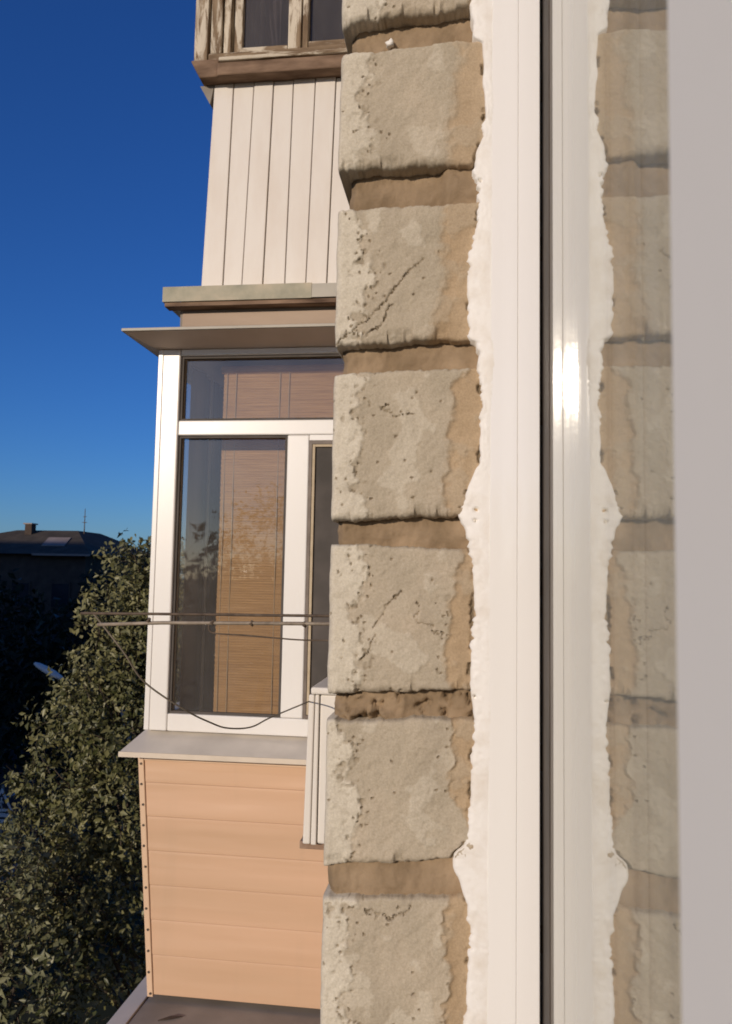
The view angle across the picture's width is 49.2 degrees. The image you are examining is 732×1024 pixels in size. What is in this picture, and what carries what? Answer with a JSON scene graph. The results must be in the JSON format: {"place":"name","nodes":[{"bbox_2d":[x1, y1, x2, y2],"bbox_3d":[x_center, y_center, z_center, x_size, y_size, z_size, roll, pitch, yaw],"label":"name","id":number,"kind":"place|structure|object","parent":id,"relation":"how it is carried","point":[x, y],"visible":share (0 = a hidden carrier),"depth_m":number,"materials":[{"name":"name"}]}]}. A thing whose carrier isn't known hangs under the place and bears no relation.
{"place":"outdoors","nodes":[
{"label":"outdoors","id":0,"kind":"place"},
{"bbox_2d":[0,738,132,871],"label":"road","id":1,"kind":"structure","parent":0,"point":[12,799],"depth_m":24.92,"materials":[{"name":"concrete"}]},
{"bbox_2d":[0,785,12,858],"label":"warning sign","id":2,"kind":"object","parent":1,"relation":"on","point":[3,805],"visible":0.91,"depth_m":18.72,"materials":[{"name":"metal"}]},
{"bbox_2d":[0,523,150,696],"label":"house","id":3,"kind":"structure","parent":0,"point":[51,564],"depth_m":45.25,"materials":[{"name":"brick"}]},
{"bbox_2d":[10,581,30,607],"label":"window","id":4,"kind":"structure","parent":3,"relation":"in","point":[27,589],"depth_m":45.07,"materials":[{"name":"glass"}]},
{"bbox_2d":[49,582,70,608],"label":"window","id":5,"kind":"structure","parent":3,"relation":"in","point":[57,589],"depth_m":44.79,"materials":[{"name":"glass"}]},
{"bbox_2d":[0,579,181,1023],"bbox_3d":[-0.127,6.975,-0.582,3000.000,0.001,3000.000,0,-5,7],"label":"ground","id":6,"kind":"structure","parent":0,"point":[110,1011],"depth_m":13.69,"materials":[{"name":"plant"}]},
{"bbox_2d":[0,568,79,770],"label":"dark tree","id":7,"kind":"object","parent":6,"relation":"on","point":[9,626],"visible":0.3,"depth_m":29.11,"materials":[{"name":"green plant"}]},
{"bbox_2d":[0,810,108,1023],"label":"bushy tree","id":8,"kind":"object","parent":6,"relation":"on","point":[7,1004],"visible":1,"depth_m":6.53,"materials":[{"name":"green plant"}]},
{"bbox_2d":[0,734,114,882],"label":"kerb","id":9,"kind":"structure","parent":6,"relation":"on","point":[89,824],"depth_m":21.20,"materials":[{"name":"stone"}]},
{"bbox_2d":[0,573,138,810],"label":"dark tree","id":10,"kind":"object","parent":6,"relation":"on","point":[39,683],"visible":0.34,"depth_m":25.11,"materials":[{"name":"green plant"}]},
{"bbox_2d":[33,560,129,711],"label":"dark tree","id":11,"kind":"object","parent":6,"relation":"on","point":[92,575],"visible":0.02,"depth_m":41.54,"materials":[{"name":"green plant"}]},
{"bbox_2d":[34,662,130,922],"bbox_3d":[-5.600,5.588,15.509,2.009,5.239,0.184,1,-5,1],"label":"street lamp","id":12,"kind":"object","parent":6,"relation":"on","point":[43,668],"visible":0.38,"depth_m":15.65,"materials":[{"name":"metal"}]},
{"bbox_2d":[0,529,184,1021],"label":"leafy tree","id":13,"kind":"object","parent":6,"relation":"on","point":[101,851],"visible":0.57,"depth_m":7.63,"materials":[{"name":"green plant"}]},
{"bbox_2d":[43,622,181,834],"bbox_3d":[-6.280,5.896,23.238,5.741,6.181,5.009,2,-5,-12],"label":"dark tree","id":14,"kind":"object","parent":6,"relation":"on","point":[59,770],"visible":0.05,"depth_m":22.35,"materials":[{"name":"green plant"}]},
{"bbox_2d":[55,567,181,675],"bbox_3d":[-10.220,5.932,34.741,7.446,7.665,6.564,0,-5,7],"label":"dark tree","id":15,"kind":"object","parent":6,"relation":"on","point":[114,583],"visible":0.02,"depth_m":34.63,"materials":[{"name":"green plant"}]},
{"bbox_2d":[320,0,542,1023],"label":"brick wall","id":16,"kind":"structure","parent":6,"relation":"on","point":[406,455],"depth_m":0.47,"materials":[{"name":"beige stone"}]},
{"bbox_2d":[80,612,328,616],"bbox_3d":[-0.222,0.198,1.530,0.685,0.014,0.005,0,-5,7],"label":"drying rod","id":17,"kind":"object","parent":16,"relation":"attached to","point":[203,614],"visible":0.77,"depth_m":1.54,"materials":[{"name":"metal"}]},
{"bbox_2d":[94,615,308,728],"bbox_3d":[-0.308,0.376,1.915,0.099,0.290,0.849,-1,-5,26],"label":"sagging cable","id":18,"kind":"object","parent":17,"relation":"hanging from","point":[131,664],"visible":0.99,"depth_m":1.66,"materials":[{"name":"black rubber"}]},
{"bbox_2d":[97,618,328,627],"bbox_3d":[-0.201,0.211,1.485,0.630,0.020,0.010,0,-5,7],"label":"drying rod","id":19,"kind":"object","parent":16,"relation":"attached to","point":[213,622],"visible":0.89,"depth_m":1.50,"materials":[{"name":"metal"}]},
{"bbox_2d":[208,625,328,640],"bbox_3d":[-0.089,0.226,1.497,0.414,0.033,0.017,1,-5,2],"label":"thin wire","id":20,"kind":"object","parent":19,"relation":"hanging from","point":[264,636],"visible":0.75,"depth_m":1.50,"materials":[{"name":"metal"}]},
{"bbox_2d":[107,323,343,1023],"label":"glazed balcony","id":21,"kind":"structure","parent":16,"relation":"attached to","point":[235,881],"depth_m":3.12,"materials":[{"name":"orange plastic"}]},
{"bbox_2d":[199,375,213,710],"bbox_3d":[-0.716,0.642,3.500,0.011,2.524,0.011,2,-5,-15],"label":"clothes pole","id":22,"kind":"object","parent":21,"relation":"on","point":[206,551],"visible":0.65,"depth_m":3.53,"materials":[{"name":"grey metal"}]},
{"bbox_2d":[179,366,280,711],"bbox_3d":[-0.579,0.733,4.580,0.044,2.480,2.675,0,-5,7],"label":"brown curtain","id":23,"kind":"object","parent":21,"relation":"hanging from","point":[190,673],"visible":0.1,"depth_m":3.47,"materials":[{"name":"brown fabric"}]},
{"bbox_2d":[167,713,307,736],"bbox_3d":[-0.234,0.841,3.132,1.112,0.068,0.068,0,-5,7],"label":"window frame","id":24,"kind":"structure","parent":21,"relation":"in","point":[277,726],"depth_m":3.13,"materials":[{"name":"white plastic"}]},
{"bbox_2d":[178,420,332,435],"bbox_3d":[-0.213,-0.337,3.231,1.112,0.061,0.068,0,-5,7],"label":"window frame","id":25,"kind":"structure","parent":21,"relation":"in","point":[222,427],"depth_m":3.23,"materials":[{"name":"white plastic"}]},
{"bbox_2d":[181,347,338,359],"bbox_3d":[-0.207,-0.650,3.257,1.112,0.026,0.068,0,-5,7],"label":"window frame","id":26,"kind":"structure","parent":21,"relation":"in","point":[300,350],"depth_m":3.25,"materials":[{"name":"white plastic"}]},
{"bbox_2d":[213,364,343,713],"bbox_3d":[-0.246,0.109,3.302,0.765,1.462,0.036,0,-5,7],"label":"bamboo blind","id":27,"kind":"object","parent":21,"relation":"hanging from","point":[246,675],"visible":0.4,"depth_m":3.33,"materials":[{"name":"brown wood"}]},
{"bbox_2d":[280,435,309,718],"bbox_3d":[-0.276,0.250,3.189,0.089,1.116,0.067,0,-5,7],"label":"window frame","id":28,"kind":"structure","parent":21,"relation":"in","point":[292,677],"depth_m":3.16,"materials":[{"name":"white plastic"}]},
{"bbox_2d":[310,435,332,439],"bbox_3d":[0.052,-0.292,3.193,0.551,0.023,0.066,0,-5,7],"label":"window frame","id":29,"kind":"structure","parent":21,"relation":"in","point":[312,437],"depth_m":3.19,"materials":[{"name":"white plastic"}]},
{"bbox_2d":[162,0,349,326],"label":"wooden balcony","id":30,"kind":"structure","parent":16,"relation":"attached to","point":[277,201],"depth_m":3.25,"materials":[{"name":"white wood"}]},
{"bbox_2d":[245,0,264,47],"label":"net curtain","id":31,"kind":"object","parent":30,"relation":"hanging from","point":[255,9],"depth_m":3.44,"materials":[{"name":"grey fabric"}]},
{"bbox_2d":[264,0,281,45],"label":"net curtain","id":32,"kind":"object","parent":30,"relation":"hanging from","point":[272,10],"visible":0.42,"depth_m":3.47,"materials":[{"name":"grey fabric"}]},
{"bbox_2d":[263,0,314,46],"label":"violet curtain","id":33,"kind":"object","parent":30,"relation":"hanging from","point":[284,22],"visible":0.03,"depth_m":4.40,"materials":[{"name":"purple fabric"}]},
{"bbox_2d":[300,677,335,849],"bbox_3d":[0.053,0.903,2.609,0.405,0.736,0.738,0,-5,7],"label":"air conditioner","id":34,"kind":"object","parent":16,"relation":"attached to","point":[321,709],"visible":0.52,"depth_m":2.29,"materials":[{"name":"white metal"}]},
{"bbox_2d":[453,0,731,1023],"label":"white window","id":35,"kind":"structure","parent":16,"relation":"attached to","point":[637,164],"depth_m":0.24,"materials":[{"name":"plastic"}]},
{"bbox_2d":[663,295,679,886],"bbox_3d":[0.101,-0.199,0.300,0.009,2.550,0.336,0,-5,7],"label":"net curtain","id":36,"kind":"object","parent":35,"relation":"hanging from","point":[669,586],"depth_m":0.23,"materials":[{"name":"white fabric"}]},
{"bbox_2d":[0,0,212,578],"label":"sky","id":37,"kind":"structure","parent":0,"point":[106,116],"materials":[{"name":"blue"}]},
{"bbox_2d":[158,1015,182,1020],"bbox_3d":[-0.726,1.875,2.962,0.089,0.008,0.013,3,-5,-24],"label":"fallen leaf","id":38,"kind":"object","parent":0,"point":[169,1017],"visible":1,"depth_m":2.96,"materials":[{"name":"brown plant"}]}
]}

